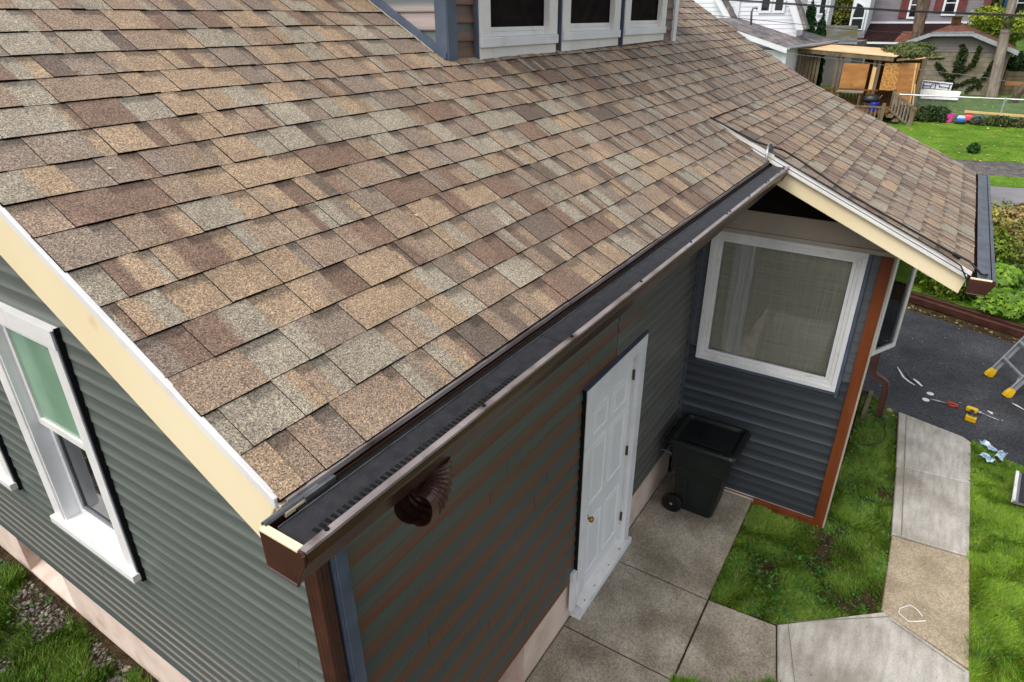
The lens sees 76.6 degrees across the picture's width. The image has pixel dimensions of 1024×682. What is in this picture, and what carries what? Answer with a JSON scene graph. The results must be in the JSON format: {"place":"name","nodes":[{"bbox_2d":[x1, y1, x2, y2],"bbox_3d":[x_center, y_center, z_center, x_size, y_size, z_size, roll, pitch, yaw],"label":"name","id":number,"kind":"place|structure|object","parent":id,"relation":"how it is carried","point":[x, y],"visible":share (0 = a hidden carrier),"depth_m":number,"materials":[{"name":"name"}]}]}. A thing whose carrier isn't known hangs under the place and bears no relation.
{"place":"outdoors","nodes":[
{"label":"outdoors","id":0,"kind":"place"},
{"bbox_2d":[0,554,135,681],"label":"gravel","id":1,"kind":"structure","parent":0,"point":[42,622],"depth_m":5.79,"materials":[{"name":"grey gravel"}]},
{"bbox_2d":[0,559,158,681],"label":"grass","id":2,"kind":"structure","parent":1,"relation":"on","point":[71,664],"depth_m":5.50,"materials":[{"name":"green plant"}]},
{"bbox_2d":[0,4,1023,681],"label":"ground","id":3,"kind":"structure","parent":0,"point":[128,660],"depth_m":6.17,"materials":[{"name":"green plant"}]},
{"bbox_2d":[0,0,995,681],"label":"house","id":4,"kind":"structure","parent":3,"relation":"on","point":[392,438],"depth_m":3.44,"materials":[{"name":"wood"}]},
{"bbox_2d":[0,434,23,490],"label":"window","id":5,"kind":"structure","parent":4,"relation":"in","point":[9,478],"depth_m":5.12,"materials":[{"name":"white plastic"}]},
{"bbox_2d":[0,302,146,583],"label":"window","id":6,"kind":"structure","parent":4,"relation":"in","point":[39,381],"depth_m":4.26,"materials":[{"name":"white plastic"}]},
{"bbox_2d":[75,8,753,313],"bbox_3d":[0.962,-2.011,5.045,1.782,1.018,8.039,16,31,29],"label":"roof debris","id":7,"kind":"object","parent":4,"relation":"on","point":[272,312],"visible":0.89,"depth_m":2.57,"materials":[{"name":"brown plant"}]},
{"bbox_2d":[472,0,558,59],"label":"window","id":8,"kind":"structure","parent":4,"relation":"in","point":[490,42],"depth_m":4.26,"materials":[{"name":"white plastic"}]},
{"bbox_2d":[557,0,621,51],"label":"window","id":9,"kind":"structure","parent":4,"relation":"in","point":[572,36],"depth_m":5.05,"materials":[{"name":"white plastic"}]},
{"bbox_2d":[579,359,634,593],"bbox_3d":[0.833,1.230,5.720,0.124,2.100,0.928,16,31,29],"label":"door","id":10,"kind":"structure","parent":4,"relation":"in","point":[612,404],"depth_m":5.71,"materials":[{"name":"paint"}]},
{"bbox_2d":[619,0,667,46],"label":"window","id":11,"kind":"structure","parent":4,"relation":"in","point":[643,31],"depth_m":5.87,"materials":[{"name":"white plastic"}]},
{"bbox_2d":[765,143,773,163],"bbox_3d":[2.025,-1.480,5.137,0.045,0.146,0.149,16,31,29],"label":"strap bracket","id":12,"kind":"object","parent":4,"relation":"attached to","point":[769,147],"visible":0.96,"depth_m":5.11,"materials":[{"name":"metal"}]},
{"bbox_2d":[695,231,872,397],"bbox_3d":[2.550,-0.288,6.257,1.385,1.450,0.149,16,31,29],"label":"picture window","id":13,"kind":"structure","parent":4,"relation":"in","point":[779,310],"depth_m":6.24,"materials":[{"name":"white paint"}]},
{"bbox_2d":[710,116,987,275],"bbox_3d":[2.573,-1.172,5.043,2.149,0.980,0.245,16,31,29],"label":"roof cable","id":14,"kind":"object","parent":4,"relation":"attached to","point":[877,210],"visible":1,"depth_m":5.02,"materials":[{"name":"black rubber"}]},
{"bbox_2d":[774,155,967,279],"bbox_3d":[2.702,-0.966,4.934,1.488,0.740,0.052,17,31,31],"label":"drip edge","id":15,"kind":"object","parent":4,"relation":"attached to","point":[876,215],"visible":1,"depth_m":4.90,"materials":[{"name":"white metal"}]},
{"bbox_2d":[662,671,781,681],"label":"grass","id":16,"kind":"structure","parent":3,"relation":"on","point":[676,679],"depth_m":5.19,"materials":[{"name":"green plant"}]},
{"bbox_2d":[526,412,970,681],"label":"concrete walk","id":17,"kind":"structure","parent":3,"relation":"on","point":[674,566],"depth_m":5.80,"materials":[{"name":"concrete"}]},
{"bbox_2d":[662,413,750,517],"bbox_3d":[2.017,1.378,6.886,0.749,0.944,0.620,16,31,29],"label":"wheeled bin","id":18,"kind":"object","parent":17,"relation":"on","point":[706,453],"visible":1,"depth_m":6.71,"materials":[{"name":"plastic"}]},
{"bbox_2d":[898,604,925,621],"bbox_3d":[3.556,2.437,5.774,0.195,0.016,0.187,-8,28,-15],"label":"bent strip","id":19,"kind":"object","parent":17,"relation":"on","point":[914,608],"visible":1,"depth_m":5.78,"materials":[{"name":"white plastic"}]},
{"bbox_2d":[712,430,893,612],"bbox_3d":[3.481,1.783,7.185,1.358,0.020,4.065,16,31,29],"label":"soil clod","id":20,"kind":"object","parent":3,"relation":"on","point":[827,551],"visible":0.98,"depth_m":6.55,"materials":[{"name":"brown soil"}]},
{"bbox_2d":[709,395,898,624],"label":"grass","id":21,"kind":"structure","parent":3,"relation":"on","point":[848,501],"depth_m":6.55,"materials":[{"name":"green plant"}]},
{"bbox_2d":[860,390,873,420],"bbox_3d":[4.845,0.873,8.854,0.050,0.090,0.751,17,31,30],"label":"edge plank","id":22,"kind":"object","parent":21,"relation":"on","point":[866,406],"visible":1,"depth_m":8.76,"materials":[{"name":"brown wood"}]},
{"bbox_2d":[862,416,885,445],"bbox_3d":[4.677,1.170,8.274,0.176,0.052,0.817,22,34,37],"label":"loose wire","id":23,"kind":"object","parent":21,"relation":"on","point":[884,436],"visible":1,"depth_m":8.22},
{"bbox_2d":[714,15,905,32],"bbox_3d":[2.135,-14.130,25.065,56.001,3.887,0.017,16,31,29],"label":"power line","id":24,"kind":"object","parent":3,"relation":"on","point":[813,25],"visible":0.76,"depth_m":21.27,"materials":[{"name":"black rubber"}]},
{"bbox_2d":[806,0,834,28],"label":"white house","id":25,"kind":"structure","parent":3,"relation":"on","point":[828,14],"depth_m":34.38,"materials":[{"name":"clear wood"}]},
{"bbox_2d":[817,0,828,14],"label":"window","id":26,"kind":"structure","parent":25,"relation":"in","point":[821,2],"depth_m":34.23,"materials":[{"name":"white glass"}]},
{"bbox_2d":[727,0,1023,16],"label":"power line","id":27,"kind":"object","parent":3,"relation":"on","point":[917,11],"visible":1,"depth_m":16.97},
{"bbox_2d":[914,269,923,281],"bbox_3d":[7.011,-2.178,13.650,3.894,1.748,2.563,16,31,29],"label":"hedge shrub","id":28,"kind":"object","parent":3,"relation":"on","point":[917,272],"depth_m":12.62,"materials":[{"name":"green plant"}]},
{"bbox_2d":[907,305,1019,342],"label":"edge dirt","id":29,"kind":"structure","parent":3,"relation":"on","point":[957,321],"depth_m":11.33,"materials":[{"name":"brown soil"}]},
{"bbox_2d":[908,290,1023,337],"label":"landscape timber","id":30,"kind":"object","parent":3,"relation":"on","point":[976,317],"depth_m":11.41,"materials":[{"name":"brown wood"}]},
{"bbox_2d":[915,208,1023,301],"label":"hedge shrub","id":31,"kind":"object","parent":3,"relation":"on","point":[1004,247],"visible":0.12,"depth_m":12.15,"materials":[{"name":"green plant"}]},
{"bbox_2d":[955,160,1023,176],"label":"gravel lane","id":32,"kind":"structure","parent":3,"relation":"on","point":[1009,169],"depth_m":19.19,"materials":[{"name":"grey gravel"}]},
{"bbox_2d":[991,0,1001,4],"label":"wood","id":33,"kind":"object","parent":3,"relation":"on","point":[993,2],"depth_m":66.88,"materials":[{"name":"green plant"}]},
{"bbox_2d":[990,175,1023,187],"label":"verge","id":34,"kind":"structure","parent":3,"relation":"on","point":[1007,181],"depth_m":18.01,"materials":[{"name":"green plant"}]},
{"bbox_2d":[991,197,1023,270],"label":"hedge shrub","id":35,"kind":"object","parent":3,"relation":"on","point":[1014,213],"visible":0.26,"depth_m":12.71,"materials":[{"name":"green plant"}]},
{"bbox_2d":[1001,0,1023,13],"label":"teal house","id":36,"kind":"structure","parent":3,"relation":"on","point":[1020,5],"depth_m":44.78,"materials":[{"name":"teal"}]},
{"bbox_2d":[1015,0,1023,13],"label":"window","id":37,"kind":"structure","parent":36,"relation":"in","point":[1020,3],"depth_m":44.71,"materials":[{"name":"white glass"}]},
{"bbox_2d":[768,51,1023,83],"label":"power line","id":38,"kind":"object","parent":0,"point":[900,67],"visible":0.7,"depth_m":18.86,"materials":[{"name":"black rubber"}]},
{"bbox_2d":[820,39,1023,122],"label":"back lawn","id":39,"kind":"structure","parent":0,"point":[1019,46],"depth_m":27.22,"materials":[{"name":"green plant"}]},
{"bbox_2d":[694,0,838,76],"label":"white house","id":40,"kind":"structure","parent":39,"relation":"on","point":[774,38],"depth_m":27.68,"materials":[{"name":"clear wood"}]},
{"bbox_2d":[758,0,772,12],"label":"window","id":41,"kind":"structure","parent":40,"relation":"in","point":[763,7],"depth_m":27.89,"materials":[{"name":"white glass"}]},
{"bbox_2d":[772,0,786,12],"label":"window","id":42,"kind":"structure","parent":40,"relation":"in","point":[777,8],"depth_m":27.61,"materials":[{"name":"white glass"}]},
{"bbox_2d":[805,0,817,32],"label":"evergreen tree","id":43,"kind":"object","parent":39,"relation":"on","point":[811,15],"visible":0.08,"depth_m":29.59,"materials":[{"name":"green plant"}]},
{"bbox_2d":[807,9,826,86],"bbox_3d":[14.129,-13.318,30.128,0.998,3.735,1.056,16,31,29],"label":"evergreen tree","id":44,"kind":"object","parent":39,"relation":"on","point":[820,31],"visible":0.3,"depth_m":29.87,"materials":[{"name":"green plant"}]},
{"bbox_2d":[831,0,853,24],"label":"broadleaf tree","id":45,"kind":"object","parent":39,"relation":"on","point":[841,16],"visible":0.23,"depth_m":46.69,"materials":[{"name":"green plant"}]},
{"bbox_2d":[820,25,866,85],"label":"garden shed","id":46,"kind":"structure","parent":39,"relation":"on","point":[843,36],"depth_m":32.06,"materials":[{"name":"grey wood"}]},
{"bbox_2d":[821,87,916,125],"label":"wooden deck","id":47,"kind":"structure","parent":39,"relation":"on","point":[883,110],"depth_m":24.66,"materials":[{"name":"brown wood"}]},
{"bbox_2d":[836,90,863,104],"bbox_3d":[13.828,-9.976,26.646,1.000,0.570,0.500,16,31,29],"label":"work table","id":48,"kind":"object","parent":47,"relation":"on","point":[851,91],"visible":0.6,"depth_m":26.39,"materials":[{"name":"brown wood"}]},
{"bbox_2d":[862,94,880,104],"bbox_3d":[14.204,-9.463,25.634,0.700,0.558,0.440,16,31,29],"label":"barbecue","id":49,"kind":"object","parent":47,"relation":"on","point":[869,98],"visible":0.7,"depth_m":25.46,"materials":[{"name":"black metal"}]},
{"bbox_2d":[869,102,879,111],"bbox_3d":[13.993,-9.049,25.062,0.320,0.325,0.320,16,31,29],"label":"plastic drum","id":50,"kind":"object","parent":47,"relation":"on","point":[874,104],"visible":0.82,"depth_m":24.97,"materials":[{"name":"blue plastic"}]},
{"bbox_2d":[797,44,945,105],"bbox_3d":[14.973,-11.055,27.425,5.393,2.605,2.874,16,31,29],"label":"plywood shelter","id":51,"kind":"object","parent":39,"relation":"on","point":[883,80],"visible":0.66,"depth_m":26.64,"materials":[{"name":"brown wood"}]},
{"bbox_2d":[881,41,944,59],"bbox_3d":[16.642,-12.033,26.864,2.493,0.679,3.795,16,31,29],"label":"brush pile","id":52,"kind":"object","parent":51,"relation":"on","point":[911,49],"visible":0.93,"depth_m":26.26,"materials":[{"name":"green plant"}]},
{"bbox_2d":[889,105,920,120],"bbox_3d":[15.197,-8.759,25.077,0.708,0.755,1.214,-24,35,-39],"label":"bed shrub","id":53,"kind":"object","parent":39,"relation":"on","point":[915,115],"visible":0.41,"depth_m":24.86,"materials":[{"name":"green plant"}]},
{"bbox_2d":[911,0,928,38],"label":"bare trunk","id":54,"kind":"object","parent":39,"relation":"on","point":[918,25],"visible":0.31,"depth_m":29.83,"materials":[{"name":"brown plant"}]},
{"bbox_2d":[849,0,991,47],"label":"mauve house","id":55,"kind":"structure","parent":39,"relation":"on","point":[874,21],"depth_m":43.81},
{"bbox_2d":[849,2,865,29],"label":"arched window","id":56,"kind":"structure","parent":55,"relation":"in","point":[858,15],"depth_m":43.91,"materials":[{"name":"white glass"}]},
{"bbox_2d":[906,0,916,18],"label":"window","id":57,"kind":"structure","parent":55,"relation":"in","point":[912,5],"depth_m":44.01,"materials":[{"name":"white glass"}]},
{"bbox_2d":[941,0,958,15],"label":"window","id":58,"kind":"structure","parent":55,"relation":"in","point":[949,5],"depth_m":42.89,"materials":[{"name":"white glass"}]},
{"bbox_2d":[914,104,951,122],"bbox_3d":[15.946,-8.577,24.670,1.363,0.835,0.890,16,31,29],"label":"bed shrub","id":59,"kind":"object","parent":39,"relation":"on","point":[933,113],"visible":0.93,"depth_m":24.43,"materials":[{"name":"green plant"}]},
{"bbox_2d":[920,80,952,94],"bbox_3d":[18.493,-10.999,28.287,1.140,0.650,0.390,16,31,29],"label":"metal bed frame","id":60,"kind":"object","parent":39,"relation":"on","point":[928,84],"visible":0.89,"depth_m":28.29,"materials":[{"name":"white metal"}]},
{"bbox_2d":[921,89,960,99],"bbox_3d":[18.357,-10.562,27.772,1.420,0.370,0.340,16,31,29],"label":"white sheet","id":61,"kind":"object","parent":39,"relation":"on","point":[939,92],"visible":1,"depth_m":27.77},
{"bbox_2d":[945,113,955,121],"bbox_3d":[16.442,-8.384,24.357,0.339,0.300,0.297,16,31,29],"label":"toy tub","id":62,"kind":"object","parent":39,"relation":"on","point":[951,116],"visible":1,"depth_m":24.25,"materials":[{"name":"pink plastic"}]},
{"bbox_2d":[904,16,1018,94],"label":"block garage","id":63,"kind":"structure","parent":39,"relation":"on","point":[951,38],"depth_m":28.52,"materials":[{"name":"grey"}]},
{"bbox_2d":[934,44,993,93],"bbox_3d":[19.860,-11.925,28.581,2.306,2.144,0.323,16,31,29],"label":"ivy","id":64,"kind":"object","parent":63,"relation":"attached to","point":[959,65],"visible":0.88,"depth_m":28.51,"materials":[{"name":"green plant"}]},
{"bbox_2d":[901,94,1023,119],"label":"chain link fence","id":65,"kind":"object","parent":39,"relation":"on","point":[1005,99],"visible":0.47,"depth_m":24.16,"materials":[{"name":"metal"}]},
{"bbox_2d":[917,98,1015,114],"bbox_3d":[19.784,-9.409,26.074,10.863,0.399,5.203,16,31,29],"label":"fallen leaf","id":66,"kind":"object","parent":39,"relation":"on","point":[967,107],"visible":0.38,"depth_m":26.50,"materials":[{"name":"brown plant"}]},
{"bbox_2d":[967,3,1023,54],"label":"broadleaf tree","id":67,"kind":"object","parent":39,"relation":"on","point":[991,25],"visible":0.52,"depth_m":37.48,"materials":[{"name":"green plant"}]},
{"bbox_2d":[985,0,1016,97],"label":"utility pole","id":68,"kind":"object","parent":39,"relation":"on","point":[993,87],"visible":0.92,"depth_m":27.25,"materials":[{"name":"brown wood"}]},
{"bbox_2d":[999,70,1023,94],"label":"wooden fence","id":69,"kind":"object","parent":39,"relation":"on","point":[1013,77],"visible":0.77,"depth_m":28.26,"materials":[{"name":"brown wood"}]},
{"bbox_2d":[1000,50,1023,90],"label":"round shrub","id":70,"kind":"object","parent":39,"relation":"on","point":[1015,63],"visible":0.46,"depth_m":28.51,"materials":[{"name":"green plant"}]},
{"bbox_2d":[1008,82,1023,102],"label":"leaning trunk","id":71,"kind":"object","parent":39,"relation":"on","point":[1018,93],"visible":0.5,"depth_m":26.74,"materials":[{"name":"brown plant"}]},
{"bbox_2d":[862,309,1023,466],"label":"driveway","id":72,"kind":"structure","parent":0,"point":[955,368],"depth_m":9.52,"materials":[{"name":"grey asphalt"}]},
{"bbox_2d":[897,367,914,384],"bbox_3d":[5.827,0.520,9.636,0.061,0.023,0.533,1,27,2],"label":"metal scrap","id":73,"kind":"object","parent":72,"relation":"on","point":[902,375],"visible":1,"depth_m":9.62,"materials":[{"name":"silver metal"}]},
{"bbox_2d":[930,399,957,406],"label":"tin snips","id":74,"kind":"object","parent":72,"relation":"on","point":[946,403],"visible":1,"depth_m":8.95,"materials":[{"name":"metal"}]},
{"bbox_2d":[965,405,997,422],"bbox_3d":[6.239,1.006,8.605,0.383,0.072,0.354,16,31,29],"label":"cordless drill","id":75,"kind":"object","parent":72,"relation":"on","point":[972,411],"visible":1,"depth_m":8.66,"materials":[{"name":"yellow plastic"}]},
{"bbox_2d":[984,336,1023,397],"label":"step ladder","id":76,"kind":"object","parent":72,"relation":"on","point":[1009,392],"visible":1,"depth_m":9.36,"materials":[{"name":"metal"}]},
{"bbox_2d":[883,120,1023,162],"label":"neighbour lawn","id":77,"kind":"structure","parent":0,"point":[997,140],"depth_m":22.18,"materials":[{"name":"green plant"}]},
{"bbox_2d":[885,119,1023,162],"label":"fallen leaf","id":78,"kind":"object","parent":77,"relation":"on","point":[970,140],"visible":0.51,"depth_m":21.75,"materials":[{"name":"plant"}]},
{"bbox_2d":[965,113,972,121],"bbox_3d":[16.958,-8.321,24.087,0.300,0.418,0.263,16,31,29],"label":"toy chair","id":79,"kind":"object","parent":77,"relation":"on","point":[968,116],"visible":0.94,"depth_m":24.02,"materials":[{"name":"red plastic"}]},
{"bbox_2d":[966,142,980,153],"bbox_3d":[14.666,-6.115,20.599,0.426,0.404,0.378,16,31,29],"label":"lawn shrub","id":80,"kind":"object","parent":77,"relation":"on","point":[973,148],"visible":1,"depth_m":20.53,"materials":[{"name":"green plant"}]},
{"bbox_2d":[973,116,985,122],"bbox_3d":[17.181,-8.107,23.837,0.440,0.258,0.320,16,31,29],"label":"toy wagon","id":81,"kind":"object","parent":77,"relation":"on","point":[974,120],"visible":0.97,"depth_m":23.78,"materials":[{"name":"blue plastic"}]},
{"bbox_2d":[966,114,1016,127],"bbox_3d":[17.524,-8.009,23.712,1.549,0.575,0.737,16,31,29],"label":"bed shrub","id":82,"kind":"object","parent":77,"relation":"on","point":[1005,121],"visible":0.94,"depth_m":23.52,"materials":[{"name":"green plant"}]},
{"bbox_2d":[964,110,1023,116],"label":"timber beam","id":83,"kind":"structure","parent":77,"relation":"on","point":[993,113],"depth_m":23.65,"materials":[{"name":"beige wood"}]},
{"bbox_2d":[1009,117,1023,127],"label":"bed shrub","id":84,"kind":"object","parent":77,"relation":"on","point":[1020,121],"visible":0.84,"depth_m":23.20,"materials":[{"name":"green plant"}]},
{"bbox_2d":[955,115,965,123],"bbox_3d":[16.666,-8.218,24.085,0.320,0.278,0.320,16,31,29],"label":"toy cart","id":85,"kind":"object","parent":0,"point":[961,118],"visible":1,"depth_m":24.01,"materials":[{"name":"blue plastic"}]},
{"bbox_2d":[911,263,1023,324],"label":"lawn","id":86,"kind":"structure","parent":0,"point":[916,287],"depth_m":11.95,"materials":[{"name":"green plant"}]},
{"bbox_2d":[959,262,1023,318],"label":"vine shrub","id":87,"kind":"object","parent":86,"relation":"on","point":[1012,305],"visible":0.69,"depth_m":11.22,"materials":[{"name":"green plant"}]},
{"bbox_2d":[963,440,1023,681],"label":"grass","id":88,"kind":"structure","parent":0,"point":[998,597],"depth_m":6.25,"materials":[{"name":"green plant"}]},
{"bbox_2d":[977,452,995,462],"bbox_3d":[5.697,1.392,7.775,0.112,0.046,0.161,-9,28,-17],"label":"plastic wrapper","id":89,"kind":"object","parent":88,"relation":"on","point":[987,457],"visible":1,"depth_m":7.75,"materials":[{"name":"plastic"}]},
{"bbox_2d":[980,440,997,451],"bbox_3d":[5.866,1.294,7.976,0.102,0.048,0.221,-1,27,-1],"label":"plastic wrapper","id":90,"kind":"object","parent":88,"relation":"on","point":[986,443],"visible":1,"depth_m":8.01,"materials":[{"name":"plastic"}]},
{"bbox_2d":[995,450,1007,460],"bbox_3d":[5.890,1.374,7.813,0.183,0.052,0.092,-21,33,-35],"label":"plastic wrapper","id":91,"kind":"object","parent":88,"relation":"on","point":[1000,454],"visible":1,"depth_m":7.81,"materials":[{"name":"plastic"}]},
{"bbox_2d":[1011,470,1023,505],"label":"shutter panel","id":92,"kind":"object","parent":88,"relation":"on","point":[1017,497],"visible":1,"depth_m":7.16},
{"bbox_2d":[990,186,1023,218],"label":"street","id":93,"kind":"structure","parent":0,"point":[1014,195],"depth_m":17.08,"materials":[{"name":"grey asphalt"}]}
]}

